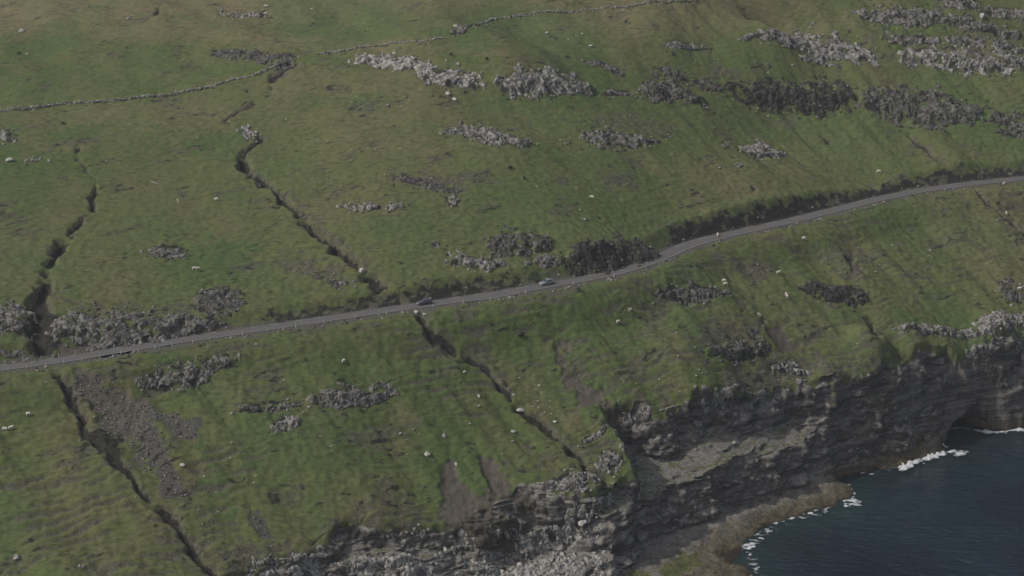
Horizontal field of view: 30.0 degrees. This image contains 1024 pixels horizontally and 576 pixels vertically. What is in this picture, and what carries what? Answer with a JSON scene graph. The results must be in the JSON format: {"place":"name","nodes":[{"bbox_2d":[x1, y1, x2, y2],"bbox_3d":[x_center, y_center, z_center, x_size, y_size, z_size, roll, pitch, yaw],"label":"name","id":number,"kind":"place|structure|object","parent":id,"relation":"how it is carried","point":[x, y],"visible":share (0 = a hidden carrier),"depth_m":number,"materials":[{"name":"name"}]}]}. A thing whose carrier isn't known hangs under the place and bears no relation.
{"place":"outdoors","nodes":[
{"label":"outdoors","id":0,"kind":"place"},
{"bbox_2d":[0,0,1023,575],"bbox_3d":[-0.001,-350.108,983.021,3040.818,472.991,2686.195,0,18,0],"label":"hillside","id":1,"kind":"structure","parent":0,"point":[82,218],"depth_m":500.00,"materials":[{"name":"green plant"}]},
{"bbox_2d":[0,125,17,141],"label":"rock outcrop","id":2,"kind":"object","parent":1,"relation":"on","point":[5,133],"visible":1,"depth_m":508.60,"materials":[{"name":"grey stone"}]},
{"bbox_2d":[13,554,19,559],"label":"boulder","id":3,"kind":"object","parent":1,"relation":"on","point":[16,557],"visible":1,"depth_m":391.95,"materials":[{"name":"grey stone"}]},
{"bbox_2d":[0,348,36,361],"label":"rock outcrop","id":4,"kind":"object","parent":1,"relation":"on","point":[9,354],"visible":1,"depth_m":428.70,"materials":[{"name":"grey stone"}]},
{"bbox_2d":[0,299,39,334],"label":"rock outcrop","id":5,"kind":"object","parent":1,"relation":"on","point":[16,324],"visible":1,"depth_m":438.32,"materials":[{"name":"grey stone"}]},
{"bbox_2d":[24,156,40,163],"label":"rock","id":6,"kind":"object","parent":1,"relation":"on","point":[32,159],"depth_m":498.15,"materials":[{"name":"grey stone"}]},
{"bbox_2d":[44,302,223,351],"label":"rock outcrop","id":7,"kind":"object","parent":1,"relation":"on","point":[121,333],"visible":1,"depth_m":440.42,"materials":[{"name":"grey stone"}]},
{"bbox_2d":[0,64,279,113],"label":"dry stone wall","id":8,"kind":"structure","parent":1,"relation":"on","point":[22,108],"depth_m":533.24,"materials":[{"name":"grey stone"}]},
{"bbox_2d":[140,238,188,258],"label":"rock outcrop","id":9,"kind":"object","parent":1,"relation":"on","point":[159,252],"visible":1,"depth_m":470.95,"materials":[{"name":"grey stone"}]},
{"bbox_2d":[135,347,246,391],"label":"rock outcrop","id":10,"kind":"object","parent":1,"relation":"on","point":[170,379],"visible":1,"depth_m":430.78,"materials":[{"name":"grey stone"}]},
{"bbox_2d":[190,282,246,316],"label":"rock outcrop","id":11,"kind":"object","parent":1,"relation":"on","point":[211,304],"visible":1,"depth_m":455.30,"materials":[{"name":"grey stone"}]},
{"bbox_2d":[216,10,267,17],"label":"rock outcrop","id":12,"kind":"object","parent":1,"relation":"on","point":[249,14],"visible":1,"depth_m":587.88,"materials":[{"name":"grey stone"}]},
{"bbox_2d":[241,125,258,139],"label":"rock outcrop","id":13,"kind":"object","parent":1,"relation":"on","point":[247,133],"visible":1,"depth_m":520.56,"materials":[{"name":"grey stone"}]},
{"bbox_2d":[214,48,297,71],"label":"rock outcrop","id":14,"kind":"object","parent":1,"relation":"on","point":[237,54],"visible":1,"depth_m":555.87,"materials":[{"name":"grey stone"}]},
{"bbox_2d":[238,402,299,412],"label":"rock outcrop","id":15,"kind":"object","parent":1,"relation":"on","point":[271,408],"visible":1,"depth_m":429.33,"materials":[{"name":"grey stone"}]},
{"bbox_2d":[270,415,303,431],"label":"rock outcrop","id":16,"kind":"object","parent":1,"relation":"on","point":[290,422],"visible":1,"depth_m":426.72,"materials":[{"name":"grey stone"}]},
{"bbox_2d":[332,280,345,285],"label":"rock outcrop","id":17,"kind":"object","parent":1,"relation":"on","point":[342,283],"visible":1,"depth_m":467.60,"materials":[{"name":"grey stone"}]},
{"bbox_2d":[305,381,398,409],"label":"rock outcrop","id":18,"kind":"object","parent":1,"relation":"on","point":[348,395],"visible":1,"depth_m":437.41,"materials":[{"name":"grey stone"}]},
{"bbox_2d":[332,196,403,211],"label":"rock outcrop","id":19,"kind":"object","parent":1,"relation":"on","point":[370,206],"visible":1,"depth_m":494.60,"materials":[{"name":"grey stone"}]},
{"bbox_2d":[316,37,445,56],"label":"dry stone wall","id":20,"kind":"structure","parent":1,"relation":"on","point":[384,44],"depth_m":559.56,"materials":[{"name":"grey stone"}]},
{"bbox_2d":[344,51,485,89],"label":"rock outcrop","id":21,"kind":"object","parent":1,"relation":"on","point":[382,61],"visible":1,"depth_m":547.25,"materials":[{"name":"grey stone"}]},
{"bbox_2d":[390,171,461,193],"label":"rock outcrop","id":22,"kind":"object","parent":1,"relation":"on","point":[432,184],"visible":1,"depth_m":505.13,"materials":[{"name":"grey stone"}]},
{"bbox_2d":[448,194,459,206],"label":"rock outcrop","id":23,"kind":"object","parent":1,"relation":"on","point":[453,199],"visible":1,"depth_m":500.61,"materials":[{"name":"grey stone"}]},
{"bbox_2d":[450,23,487,34],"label":"rock outcrop","id":24,"kind":"object","parent":1,"relation":"on","point":[465,27],"visible":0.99,"depth_m":567.67,"materials":[{"name":"grey stone"}]},
{"bbox_2d":[444,249,509,272],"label":"rock outcrop","id":25,"kind":"object","parent":1,"relation":"on","point":[486,266],"visible":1,"depth_m":480.73,"materials":[{"name":"grey stone"}]},
{"bbox_2d":[439,121,537,149],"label":"rock outcrop","id":26,"kind":"object","parent":1,"relation":"on","point":[492,135],"visible":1,"depth_m":524.18,"materials":[{"name":"grey stone"}]},
{"bbox_2d":[0,0,1023,575],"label":"rubble","id":27,"kind":"object","parent":1,"relation":"on","point":[506,272],"visible":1,"depth_m":486.49,"materials":[{"name":"stone"}]},
{"bbox_2d":[482,224,552,257],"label":"rock outcrop","id":28,"kind":"object","parent":1,"relation":"on","point":[504,246],"visible":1,"depth_m":490.28,"materials":[{"name":"grey stone"}]},
{"bbox_2d":[516,408,524,412],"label":"boulder","id":29,"kind":"object","parent":1,"relation":"on","point":[520,410],"visible":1,"depth_m":452.79,"materials":[{"name":"stone"}]},
{"bbox_2d":[492,62,592,102],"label":"rock outcrop","id":30,"kind":"object","parent":1,"relation":"on","point":[523,82],"visible":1,"depth_m":549.97,"materials":[{"name":"grey stone"}]},
{"bbox_2d":[524,254,560,269],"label":"rock outcrop","id":31,"kind":"object","parent":1,"relation":"on","point":[541,260],"visible":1,"depth_m":486.52,"materials":[{"name":"grey stone"}]},
{"bbox_2d":[477,0,695,23],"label":"dry stone wall","id":32,"kind":"structure","parent":1,"relation":"on","point":[571,12],"depth_m":594.54,"materials":[{"name":"grey stone"}]},
{"bbox_2d":[581,59,626,76],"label":"rock outcrop","id":33,"kind":"object","parent":1,"relation":"on","point":[607,66],"visible":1,"depth_m":571.43,"materials":[{"name":"grey stone"}]},
{"bbox_2d":[560,232,660,276],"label":"rock outcrop","id":34,"kind":"object","parent":1,"relation":"on","point":[629,254],"visible":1,"depth_m":493.38,"materials":[{"name":"grey stone"}]},
{"bbox_2d":[599,87,632,96],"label":"rock outcrop","id":35,"kind":"object","parent":1,"relation":"on","point":[610,92],"visible":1,"depth_m":562.70,"materials":[{"name":"grey stone"}]},
{"bbox_2d":[578,126,659,150],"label":"rock outcrop","id":36,"kind":"object","parent":1,"relation":"on","point":[624,139],"visible":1,"depth_m":540.73,"materials":[{"name":"grey stone"}]},
{"bbox_2d":[649,65,693,85],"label":"rock outcrop","id":37,"kind":"object","parent":1,"relation":"on","point":[666,70],"visible":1,"depth_m":580.23,"materials":[{"name":"grey stone"}]},
{"bbox_2d":[636,66,707,108],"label":"rock outcrop","id":38,"kind":"object","parent":1,"relation":"on","point":[675,91],"visible":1,"depth_m":572.57,"materials":[{"name":"grey stone"}]},
{"bbox_2d":[666,41,706,50],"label":"rock outcrop","id":39,"kind":"object","parent":1,"relation":"on","point":[679,45],"visible":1,"depth_m":590.44,"materials":[{"name":"grey stone"}]},
{"bbox_2d":[649,279,731,305],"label":"rock outcrop","id":40,"kind":"object","parent":1,"relation":"on","point":[697,292],"visible":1,"depth_m":492.91,"materials":[{"name":"grey stone"}]},
{"bbox_2d":[688,77,722,91],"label":"rock outcrop","id":41,"kind":"object","parent":1,"relation":"on","point":[703,88],"visible":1,"depth_m":583.27,"materials":[{"name":"grey stone"}]},
{"bbox_2d":[699,326,770,364],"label":"rock outcrop","id":42,"kind":"object","parent":1,"relation":"on","point":[734,354],"visible":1,"depth_m":484.56,"materials":[{"name":"grey stone"}]},
{"bbox_2d":[733,162,743,167],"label":"rock outcrop","id":43,"kind":"object","parent":1,"relation":"on","point":[738,165],"visible":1,"depth_m":550.03,"materials":[{"name":"grey stone"}]},
{"bbox_2d":[737,138,788,159],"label":"rock outcrop","id":44,"kind":"object","parent":1,"relation":"on","point":[761,151],"visible":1,"depth_m":566.04,"materials":[{"name":"grey stone"}]},
{"bbox_2d":[722,71,855,119],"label":"rock outcrop","id":45,"kind":"object","parent":1,"relation":"on","point":[790,95],"visible":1,"depth_m":590.86,"materials":[{"name":"grey stone"}]},
{"bbox_2d":[771,361,810,376],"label":"rock outcrop","id":46,"kind":"object","parent":1,"relation":"on","point":[792,369],"visible":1,"depth_m":488.93,"materials":[{"name":"grey stone"}]},
{"bbox_2d":[737,22,879,68],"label":"rock outcrop","id":47,"kind":"object","parent":1,"relation":"on","point":[816,51],"visible":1,"depth_m":608.25,"materials":[{"name":"grey stone"}]},
{"bbox_2d":[797,279,868,307],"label":"rock outcrop","id":48,"kind":"object","parent":1,"relation":"on","point":[840,293],"visible":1,"depth_m":514.84,"materials":[{"name":"grey stone"}]},
{"bbox_2d":[856,79,990,131],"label":"rock outcrop","id":49,"kind":"object","parent":1,"relation":"on","point":[898,107],"visible":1,"depth_m":596.79,"materials":[{"name":"grey stone"}]},
{"bbox_2d":[850,4,1023,41],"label":"rock outcrop","id":50,"kind":"object","parent":1,"relation":"on","point":[909,22],"visible":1,"depth_m":624.38,"materials":[{"name":"grey stone"}]},
{"bbox_2d":[881,30,1021,52],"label":"rock outcrop","id":51,"kind":"object","parent":1,"relation":"on","point":[1005,44],"visible":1,"depth_m":619.64,"materials":[{"name":"grey stone"}]},
{"bbox_2d":[892,303,1023,366],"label":"rock outcrop","id":52,"kind":"object","parent":1,"relation":"on","point":[988,326],"visible":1,"depth_m":520.02,"materials":[{"name":"grey stone"}]},
{"bbox_2d":[897,36,1023,77],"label":"rock outcrop","id":53,"kind":"object","parent":1,"relation":"on","point":[978,62],"visible":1,"depth_m":613.80,"materials":[{"name":"grey stone"}]},
{"bbox_2d":[942,0,1023,20],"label":"rock outcrop","id":54,"kind":"object","parent":1,"relation":"on","point":[1000,13],"visible":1,"depth_m":631.28,"materials":[{"name":"grey stone"}]},
{"bbox_2d":[988,109,1023,129],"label":"rock outcrop","id":55,"kind":"object","parent":1,"relation":"on","point":[1008,121],"visible":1,"depth_m":598.95,"materials":[{"name":"grey stone"}]},
{"bbox_2d":[994,123,1023,137],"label":"rock outcrop","id":56,"kind":"object","parent":1,"relation":"on","point":[1009,131],"visible":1,"depth_m":596.02,"materials":[{"name":"grey stone"}]},
{"bbox_2d":[999,277,1023,303],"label":"rock outcrop","id":57,"kind":"object","parent":1,"relation":"on","point":[1008,290],"visible":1,"depth_m":534.96,"materials":[{"name":"grey stone"}]},
{"bbox_2d":[0,176,1023,370],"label":"road","id":58,"kind":"structure","parent":0,"point":[670,252],"depth_m":473.57,"materials":[{"name":"grey asphalt"}]},
{"bbox_2d":[416,298,431,304],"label":"car","id":59,"kind":"object","parent":58,"relation":"on","point":[425,301],"visible":1,"depth_m":465.83,"materials":[{"name":"grey paint"}]},
{"bbox_2d":[52,183,957,358],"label":"road line","id":60,"kind":"object","parent":58,"relation":"on","point":[520,287],"visible":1,"depth_m":478.88,"materials":[{"name":"paint"}]},
{"bbox_2d":[5,180,1014,369],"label":"road line","id":61,"kind":"object","parent":58,"relation":"on","point":[515,293],"visible":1,"depth_m":477.73,"materials":[{"name":"paint"}]},
{"bbox_2d":[539,278,553,285],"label":"car","id":62,"kind":"object","parent":58,"relation":"on","point":[546,281],"visible":1,"depth_m":480.64,"materials":[{"name":"grey paint"}]},
{"bbox_2d":[206,335,1023,575],"bbox_3d":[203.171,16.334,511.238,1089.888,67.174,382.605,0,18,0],"label":"cliff","id":63,"kind":"structure","parent":0,"point":[695,498],"depth_m":469.79,"materials":[{"name":"grey stone"}]},
{"bbox_2d":[249,552,338,573],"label":"cliff ledge","id":64,"kind":"object","parent":63,"relation":"attached to","point":[257,561],"visible":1,"depth_m":404.42,"materials":[{"name":"grey stone"}]},
{"bbox_2d":[259,561,437,575],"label":"cliff ledge","id":65,"kind":"object","parent":63,"relation":"on","point":[413,569],"visible":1,"depth_m":413.83,"materials":[{"name":"grey stone"}]},
{"bbox_2d":[299,544,426,575],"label":"cliff ledge","id":66,"kind":"object","parent":63,"relation":"on","point":[376,564],"visible":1,"depth_m":412.23,"materials":[{"name":"grey stone"}]},
{"bbox_2d":[386,529,425,545],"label":"cliff ledge","id":67,"kind":"object","parent":63,"relation":"on","point":[404,536],"visible":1,"depth_m":418.08,"materials":[{"name":"grey stone"}]},
{"bbox_2d":[434,524,517,558],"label":"cliff ledge","id":68,"kind":"object","parent":63,"relation":"attached to","point":[453,550],"visible":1,"depth_m":423.91,"materials":[{"name":"grey stone"}]},
{"bbox_2d":[453,507,616,575],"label":"cliff ledge","id":69,"kind":"object","parent":63,"relation":"on","point":[573,567],"visible":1,"depth_m":428.55,"materials":[{"name":"grey stone"}]},
{"bbox_2d":[512,492,615,538],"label":"cliff ledge","id":70,"kind":"object","parent":63,"relation":"attached to","point":[582,511],"visible":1,"depth_m":433.72,"materials":[{"name":"grey stone"}]},
{"bbox_2d":[541,471,613,492],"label":"cliff ledge","id":71,"kind":"object","parent":63,"relation":"on","point":[576,481],"visible":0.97,"depth_m":434.84,"materials":[{"name":"grey stone"}]},
{"bbox_2d":[578,519,586,526],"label":"boulder","id":72,"kind":"object","parent":63,"relation":"on","point":[581,523],"visible":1,"depth_m":433.64,"materials":[{"name":"stone"}]},
{"bbox_2d":[594,432,639,473],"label":"cliff ledge","id":73,"kind":"object","parent":63,"relation":"on","point":[605,459],"visible":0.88,"depth_m":445.82,"materials":[{"name":"grey stone"}]},
{"bbox_2d":[583,404,678,442],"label":"cliff ledge","id":74,"kind":"object","parent":63,"relation":"on","point":[638,414],"visible":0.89,"depth_m":461.22,"materials":[{"name":"grey stone"}]},
{"bbox_2d":[700,383,774,419],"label":"cliff ledge","id":75,"kind":"object","parent":63,"relation":"on","point":[762,394],"visible":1,"depth_m":474.35,"materials":[{"name":"grey stone"}]},
{"bbox_2d":[965,336,1023,358],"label":"cliff ledge","id":76,"kind":"object","parent":63,"relation":"attached to","point":[998,341],"visible":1,"depth_m":519.04,"materials":[{"name":"grey stone"}]},
{"bbox_2d":[733,419,1023,575],"bbox_3d":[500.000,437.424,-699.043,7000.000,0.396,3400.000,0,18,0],"label":"sea","id":77,"kind":"structure","parent":0,"point":[948,514],"depth_m":468.31,"materials":[{"name":"liquid"}]},
{"bbox_2d":[742,427,1023,575],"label":"sea foam","id":78,"kind":"object","parent":77,"relation":"on","point":[902,467],"visible":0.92,"depth_m":500.25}
]}

